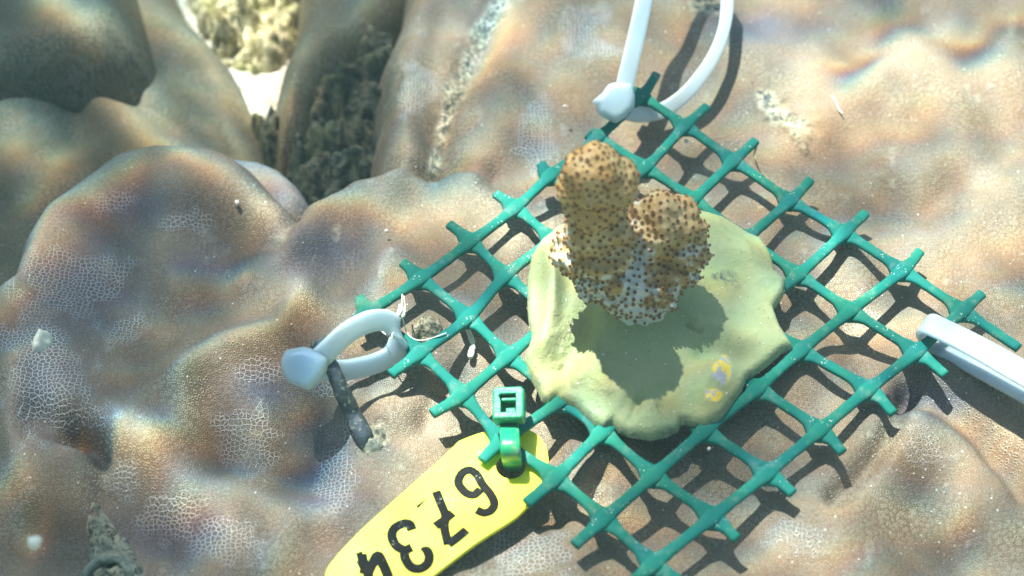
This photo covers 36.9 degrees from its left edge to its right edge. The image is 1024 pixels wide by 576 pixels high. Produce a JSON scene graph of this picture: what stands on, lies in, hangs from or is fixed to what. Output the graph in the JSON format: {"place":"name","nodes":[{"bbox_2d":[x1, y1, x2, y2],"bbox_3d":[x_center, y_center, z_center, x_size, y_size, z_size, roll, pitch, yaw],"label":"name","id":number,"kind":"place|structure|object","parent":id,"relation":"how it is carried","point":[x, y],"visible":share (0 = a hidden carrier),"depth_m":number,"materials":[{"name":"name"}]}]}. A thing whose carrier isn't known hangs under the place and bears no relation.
{"place":"outdoors","nodes":[
{"label":"outdoors","id":0,"kind":"place"},
{"bbox_2d":[178,0,291,118],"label":"seabed","id":1,"kind":"structure","parent":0,"point":[260,92],"depth_m":0.40,"materials":[{"name":"white sand"}]},
{"bbox_2d":[0,0,155,111],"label":"boulder coral","id":2,"kind":"object","parent":1,"relation":"on","point":[73,55],"visible":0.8,"depth_m":0.36},
{"bbox_2d":[0,0,263,285],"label":"boulder coral","id":3,"kind":"object","parent":1,"relation":"on","point":[192,95],"visible":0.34,"depth_m":0.36},
{"bbox_2d":[187,0,300,74],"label":"coral rubble","id":4,"kind":"object","parent":1,"relation":"on","point":[259,36],"visible":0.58,"depth_m":0.40,"materials":[{"name":"beige stone"}]},
{"bbox_2d":[231,158,308,221],"bbox_3d":[-0.055,-0.007,0.350,0.032,0.050,0.036,0,50,0],"label":"boulder coral","id":5,"kind":"object","parent":1,"relation":"on","point":[283,191],"visible":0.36,"depth_m":0.33},
{"bbox_2d":[251,104,290,181],"bbox_3d":[-0.054,-0.025,0.385,0.016,0.050,0.035,-18,52,-15],"label":"encrusted rock","id":6,"kind":"object","parent":1,"relation":"on","point":[265,132],"visible":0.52,"depth_m":0.37,"materials":[{"name":"grey stone"}]},
{"bbox_2d":[287,25,394,205],"bbox_3d":[-0.039,-0.029,0.379,0.040,0.059,0.066,0,50,0],"label":"encrusted rock","id":7,"kind":"object","parent":1,"relation":"on","point":[333,151],"visible":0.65,"depth_m":0.36,"materials":[{"name":"grey stone"}]},
{"bbox_2d":[276,0,405,177],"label":"boulder coral","id":8,"kind":"object","parent":1,"relation":"on","point":[331,33],"visible":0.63,"depth_m":0.38},
{"bbox_2d":[0,0,1023,575],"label":"boulder coral","id":9,"kind":"object","parent":1,"relation":"on","point":[202,424],"visible":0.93,"depth_m":0.30},
{"bbox_2d":[27,536,41,549],"bbox_3d":[-0.069,0.037,0.223,0.002,0.002,0.002,0,50,0],"label":"floating particle","id":10,"kind":"object","parent":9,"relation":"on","point":[34,542],"visible":1,"depth_m":0.22},
{"bbox_2d":[32,329,52,352],"bbox_3d":[-0.088,0.010,0.287,0.004,0.004,0.005,0,50,0],"label":"limpet","id":11,"kind":"object","parent":9,"relation":"on","point":[42,340],"visible":1,"depth_m":0.29},
{"bbox_2d":[81,499,143,575],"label":"rock","id":12,"kind":"object","parent":9,"relation":"on","point":[111,552],"visible":1,"depth_m":0.26,"materials":[{"name":"grey stone"}]},
{"bbox_2d":[310,337,386,455],"bbox_3d":[-0.029,0.020,0.274,0.006,0.018,0.020,-26,55,-20],"label":"nail","id":13,"kind":"object","parent":9,"relation":"on","point":[369,440],"visible":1,"depth_m":0.27,"materials":[{"name":"metal"}]},
{"bbox_2d":[411,316,441,342],"bbox_3d":[-0.016,0.008,0.291,0.006,0.005,0.006,0,50,0],"label":"algae clump","id":14,"kind":"object","parent":9,"relation":"on","point":[427,327],"visible":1,"depth_m":0.29,"materials":[{"name":"beige plant"}]},
{"bbox_2d":[466,329,475,358],"bbox_3d":[-0.008,0.010,0.289,0.002,0.002,0.006,0,50,0],"label":"white worm","id":15,"kind":"object","parent":9,"relation":"on","point":[471,350],"visible":1,"depth_m":0.29},
{"bbox_2d":[11,0,1023,575],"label":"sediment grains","id":16,"kind":"object","parent":9,"relation":"on","point":[613,322],"visible":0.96,"depth_m":0.28},
{"bbox_2d":[351,71,1021,575],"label":"plastic mesh","id":17,"kind":"object","parent":9,"relation":"on","point":[605,519],"visible":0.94,"depth_m":0.28,"materials":[{"name":"green plastic"}]},
{"bbox_2d":[281,309,408,389],"bbox_3d":[-0.031,0.012,0.277,0.024,0.017,0.009,-33,57,-25],"label":"cable tie","id":18,"kind":"object","parent":17,"relation":"attached to","point":[305,368],"visible":1,"depth_m":0.27,"materials":[{"name":"plastic"}]},
{"bbox_2d":[381,294,445,340],"bbox_3d":[-0.020,0.006,0.283,0.010,0.006,0.013,-35,58,-26],"label":"thread","id":19,"kind":"object","parent":18,"relation":"hanging from","point":[402,296],"visible":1,"depth_m":0.28},
{"bbox_2d":[396,304,405,318],"bbox_3d":[-0.021,0.005,0.283,0.003,0.004,0.007,0,50,0],"label":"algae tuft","id":20,"kind":"object","parent":19,"relation":"attached to","point":[401,312],"visible":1,"depth_m":0.28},
{"bbox_2d":[493,387,525,470],"bbox_3d":[-0.001,0.026,0.270,0.006,0.015,0.013,0,50,0],"label":"cable tie","id":21,"kind":"object","parent":17,"relation":"attached to","point":[509,410],"visible":1,"depth_m":0.27,"materials":[{"name":"green plastic"}]},
{"bbox_2d":[325,430,547,575],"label":"number tag","id":22,"kind":"object","parent":21,"relation":"hanging from","point":[458,500],"visible":1,"depth_m":0.26,"materials":[{"name":"yellow plastic"}]},
{"bbox_2d":[524,210,792,440],"bbox_3d":[0.027,0.003,0.284,0.050,0.009,0.055,0,50,0],"label":"epoxy putty","id":23,"kind":"object","parent":17,"relation":"on","point":[623,389],"visible":0.8,"depth_m":0.28,"materials":[{"name":"yellow plastic"}]},
{"bbox_2d":[548,139,714,325],"bbox_3d":[0.022,-0.009,0.269,0.030,0.047,0.018,-14,51,-11],"label":"coral fragment","id":24,"kind":"object","parent":23,"relation":"in","point":[645,259],"visible":1,"depth_m":0.27,"materials":[{"name":"brown stone"}]},
{"bbox_2d":[592,0,733,122],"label":"cable tie","id":25,"kind":"object","parent":17,"relation":"attached to","point":[614,102],"visible":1,"depth_m":0.32,"materials":[{"name":"plastic"}]},
{"bbox_2d":[753,146,768,179],"bbox_3d":[0.052,-0.026,0.318,0.004,0.006,0.005,0,50,0],"label":"thread","id":26,"kind":"object","parent":17,"relation":"hanging from","point":[759,170],"visible":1,"depth_m":0.32},
{"bbox_2d":[916,314,1023,403],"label":"cable tie","id":27,"kind":"object","parent":17,"relation":"attached to","point":[986,361],"visible":1,"depth_m":0.28,"materials":[{"name":"plastic"}]},
{"bbox_2d":[832,95,842,114],"bbox_3d":[0.070,-0.040,0.333,0.002,0.001,0.006,0,50,0],"label":"filament","id":28,"kind":"object","parent":9,"relation":"on","point":[839,110],"visible":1,"depth_m":0.33}
]}

